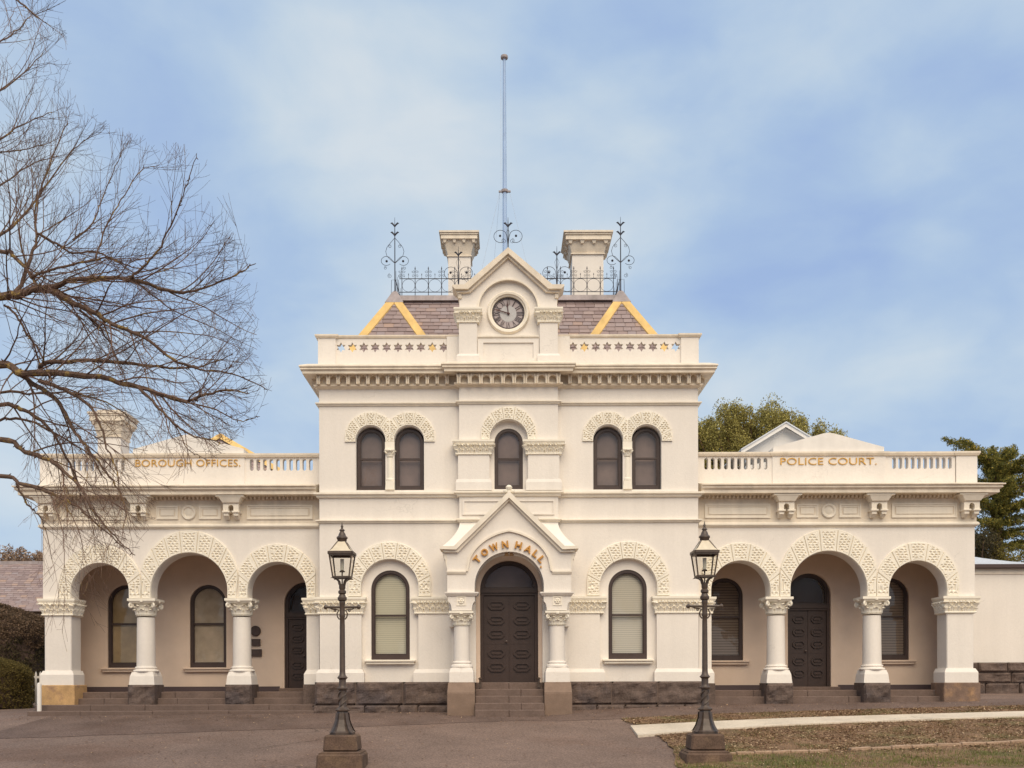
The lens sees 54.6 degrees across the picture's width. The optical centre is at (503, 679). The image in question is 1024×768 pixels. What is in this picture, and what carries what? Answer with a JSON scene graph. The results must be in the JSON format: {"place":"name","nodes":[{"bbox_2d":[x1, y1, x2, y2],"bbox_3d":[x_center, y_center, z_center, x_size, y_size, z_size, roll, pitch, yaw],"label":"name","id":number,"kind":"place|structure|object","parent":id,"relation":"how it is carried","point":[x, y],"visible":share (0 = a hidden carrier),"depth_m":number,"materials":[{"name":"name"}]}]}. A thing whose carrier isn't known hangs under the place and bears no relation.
{"place":"outdoors","nodes":[
{"label":"outdoors","id":0,"kind":"place"},
{"bbox_2d":[0,561,44,619],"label":"slate house","id":1,"kind":"structure","parent":0,"point":[26,594],"depth_m":51.38,"materials":[{"name":"tile"}]},
{"bbox_2d":[0,693,1023,767],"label":"carpark","id":2,"kind":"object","parent":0,"point":[606,743],"visible":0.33,"depth_m":19.50,"materials":[{"name":"asphalt"}]},
{"bbox_2d":[316,524,367,767],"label":"street lamp","id":3,"kind":"object","parent":2,"relation":"on","point":[342,745],"visible":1,"depth_m":17.19,"materials":[{"name":"metal"}]},
{"bbox_2d":[0,701,1023,767],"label":"leaf litter","id":4,"kind":"object","parent":2,"relation":"on","point":[877,725],"visible":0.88,"depth_m":20.00,"materials":[{"name":"brown plant"}]},
{"bbox_2d":[0,698,1023,738],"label":"apron","id":5,"kind":"object","parent":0,"point":[65,726],"visible":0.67,"depth_m":23.70,"materials":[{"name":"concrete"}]},
{"bbox_2d":[0,0,1023,561],"label":"sky","id":6,"kind":"structure","parent":0,"point":[829,194],"materials":[{"name":"blue"}]},
{"bbox_2d":[724,421,811,468],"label":"gabled house","id":7,"kind":"structure","parent":0,"point":[786,432],"depth_m":40.00,"materials":[{"name":"white paint"}]},
{"bbox_2d":[621,704,1023,767],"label":"lawn","id":8,"kind":"structure","parent":0,"point":[781,746],"depth_m":19.00,"materials":[{"name":"plant"}]},
{"bbox_2d":[679,521,732,763],"bbox_3d":[3.525,-0.609,17.350,0.815,4.349,0.815,0,0,0],"label":"street lamp","id":9,"kind":"object","parent":8,"relation":"on","point":[705,741],"visible":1,"depth_m":17.24,"materials":[{"name":"metal"}]},
{"bbox_2d":[630,711,1023,737],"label":"path","id":10,"kind":"structure","parent":0,"point":[647,730],"depth_m":21.53,"materials":[{"name":"concrete"}]},
{"bbox_3d":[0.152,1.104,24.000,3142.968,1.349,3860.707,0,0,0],"label":"ground","id":11,"kind":"structure","parent":0,"visible":0},
{"bbox_2d":[0,544,34,560],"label":"tree","id":12,"kind":"object","parent":11,"relation":"on","point":[14,556],"visible":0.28,"depth_m":59.27,"materials":[{"name":"brown plant"}]},
{"bbox_2d":[0,657,34,708],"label":"clipped hedge","id":13,"kind":"object","parent":11,"relation":"on","point":[17,679],"visible":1,"depth_m":29.82,"materials":[{"name":"green plant"}]},
{"bbox_2d":[0,603,44,702],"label":"shrub","id":14,"kind":"object","parent":11,"relation":"on","point":[22,635],"visible":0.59,"depth_m":34.23,"materials":[{"name":"brown plant"}]},
{"bbox_2d":[23,550,42,560],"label":"tree","id":15,"kind":"object","parent":11,"relation":"on","point":[36,556],"visible":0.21,"depth_m":59.07,"materials":[{"name":"brown plant"}]},
{"bbox_2d":[31,672,40,704],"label":"picket gate","id":16,"kind":"structure","parent":11,"relation":"on","point":[35,677],"depth_m":31.20,"materials":[{"name":"white paint"}]},
{"bbox_2d":[37,683,41,710],"bbox_3d":[-11.887,0.554,25.380,0.110,0.968,0.107,0,0,0],"label":"bollard","id":17,"kind":"object","parent":11,"relation":"on","point":[39,696],"visible":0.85,"depth_m":25.33,"materials":[{"name":"white paint"}]},
{"bbox_2d":[0,0,270,650],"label":"bare tree","id":18,"kind":"object","parent":11,"relation":"on","point":[19,292],"visible":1,"depth_m":15.55,"materials":[{"name":"brown plant"}]},
{"bbox_2d":[11,217,1005,716],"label":"town hall","id":19,"kind":"structure","parent":11,"relation":"on","point":[515,489],"depth_m":25.74,"materials":[{"name":"paint"}]},
{"bbox_2d":[100,585,136,671],"bbox_3d":[-10.516,-1.428,27.615,1.334,2.425,0.310,0,0,0],"label":"window","id":20,"kind":"structure","parent":19,"relation":"in","point":[122,619],"depth_m":27.75,"materials":[{"name":"beige glass"}]},
{"bbox_2d":[183,585,231,671],"bbox_3d":[-8.227,-1.434,27.615,1.334,2.425,0.310,0,0,0],"label":"window","id":21,"kind":"structure","parent":19,"relation":"in","point":[207,605],"depth_m":27.75,"materials":[{"name":"beige glass"}]},
{"bbox_2d":[251,626,260,635],"bbox_3d":[-6.899,-1.358,27.575,0.291,0.291,0.050,0,0,0],"label":"plaque","id":22,"kind":"object","parent":19,"relation":"attached to","point":[255,630],"visible":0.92,"depth_m":27.56,"materials":[{"name":"brown metal"}]},
{"bbox_2d":[251,639,260,645],"bbox_3d":[-6.898,-1.042,27.573,0.269,0.190,0.055,0,0,0],"label":"plaque","id":23,"kind":"object","parent":19,"relation":"attached to","point":[255,642],"visible":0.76,"depth_m":27.55,"materials":[{"name":"brown metal"}]},
{"bbox_2d":[251,649,261,655],"bbox_3d":[-6.901,-0.753,27.573,0.356,0.198,0.055,0,0,0],"label":"plaque","id":24,"kind":"object","parent":19,"relation":"attached to","point":[256,652],"visible":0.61,"depth_m":27.55,"materials":[{"name":"brown metal"}]},
{"bbox_2d":[285,582,306,687],"bbox_3d":[-5.501,-1.240,27.843,1.204,2.971,0.355,0,0,0],"label":"door","id":25,"kind":"structure","parent":19,"relation":"in","point":[295,617],"depth_m":27.75,"materials":[{"name":"paint"}]},
{"bbox_2d":[358,429,384,489],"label":"window","id":26,"kind":"structure","parent":19,"relation":"in","point":[371,443],"depth_m":25.80,"materials":[{"name":"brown glass"}]},
{"bbox_2d":[364,570,415,663],"bbox_3d":[-2.922,-1.615,25.625,1.315,2.433,0.340,0,0,0],"label":"window","id":27,"kind":"structure","parent":19,"relation":"in","point":[390,590],"depth_m":25.78,"materials":[{"name":"beige glass"}]},
{"bbox_2d":[396,429,423,489],"bbox_3d":[-2.425,-5.688,25.730,0.711,1.596,0.180,0,0,0],"label":"window","id":28,"kind":"structure","parent":19,"relation":"in","point":[409,443],"depth_m":25.80,"materials":[{"name":"brown glass"}]},
{"bbox_2d":[482,54,526,266],"bbox_3d":[0.298,-14.003,32.688,3.573,11.845,2.701,0,0,22],"label":"flagpole","id":29,"kind":"object","parent":19,"relation":"on","point":[504,191],"visible":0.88,"depth_m":31.55,"materials":[{"name":"metal"}]},
{"bbox_2d":[494,429,522,488],"bbox_3d":[0.133,-5.666,25.590,0.727,1.586,0.140,0,0,0],"label":"window","id":30,"kind":"structure","parent":19,"relation":"in","point":[508,449],"depth_m":25.64,"materials":[{"name":"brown glass"}]},
{"bbox_2d":[480,561,537,681],"bbox_3d":[0.145,-1.489,25.582,1.484,3.128,0.355,0,0,0],"label":"door","id":31,"kind":"structure","parent":19,"relation":"in","point":[508,590],"depth_m":25.49,"materials":[{"name":"paint"}]},
{"bbox_2d":[593,429,620,489],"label":"window","id":32,"kind":"structure","parent":19,"relation":"in","point":[607,442],"depth_m":25.80,"materials":[{"name":"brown glass"}]},
{"bbox_2d":[602,570,653,663],"bbox_3d":[3.211,-1.632,25.625,1.315,2.433,0.340,0,0,0],"label":"window","id":33,"kind":"structure","parent":19,"relation":"in","point":[627,589],"depth_m":25.78,"materials":[{"name":"beige glass"}]},
{"bbox_2d":[632,429,659,488],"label":"window","id":34,"kind":"structure","parent":19,"relation":"in","point":[645,442],"depth_m":25.80,"materials":[{"name":"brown glass"}]},
{"bbox_2d":[711,578,749,664],"bbox_3d":[6.167,-1.629,27.615,1.334,2.417,0.310,0,0,0],"label":"window","id":35,"kind":"structure","parent":19,"relation":"in","point":[727,621],"depth_m":27.75,"materials":[{"name":"grey glass"}]},
{"bbox_2d":[788,574,829,686],"bbox_3d":[8.520,-1.382,27.843,1.204,3.177,0.355,0,0,0],"label":"door","id":36,"kind":"structure","parent":19,"relation":"in","point":[808,616],"depth_m":27.75,"materials":[{"name":"paint"}]},
{"bbox_2d":[881,578,916,663],"bbox_3d":[10.785,-1.634,27.615,1.334,2.402,0.310,0,0,0],"label":"window","id":37,"kind":"structure","parent":19,"relation":"in","point":[894,617],"depth_m":27.75,"materials":[{"name":"grey glass"}]},
{"bbox_2d":[698,392,849,468],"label":"olive tree","id":38,"kind":"object","parent":11,"relation":"on","point":[732,434],"visible":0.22,"depth_m":49.35,"materials":[{"name":"green plant"}]},
{"bbox_2d":[730,739,1023,754],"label":"kerb","id":39,"kind":"structure","parent":11,"relation":"on","point":[906,746],"depth_m":17.92,"materials":[{"name":"concrete"}]},
{"bbox_2d":[941,435,1023,551],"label":"cedar tree","id":40,"kind":"object","parent":11,"relation":"on","point":[1001,467],"visible":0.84,"depth_m":42.36,"materials":[{"name":"green plant"}]},
{"bbox_2d":[975,524,1005,559],"bbox_3d":[19.368,-2.978,39.894,2.363,6.716,2.542,0,0,-17],"label":"shrub","id":41,"kind":"object","parent":11,"relation":"on","point":[984,544],"visible":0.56,"depth_m":39.46,"materials":[{"name":"green plant"}]},
{"bbox_2d":[975,543,1017,561],"bbox_3d":[19.929,-2.564,40.097,1.935,5.888,2.336,0,0,28],"label":"shrub","id":42,"kind":"object","parent":11,"relation":"on","point":[1000,554],"visible":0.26,"depth_m":39.70,"materials":[{"name":"green plant"}]},
{"bbox_2d":[973,557,1023,693],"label":"annex","id":43,"kind":"object","parent":11,"relation":"on","point":[998,640],"visible":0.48,"depth_m":31.50,"materials":[{"name":"paint"}]},
{"bbox_2d":[994,543,1023,561],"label":"shrub","id":44,"kind":"object","parent":11,"relation":"on","point":[1018,557],"visible":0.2,"depth_m":39.73,"materials":[{"name":"green plant"}]}
]}

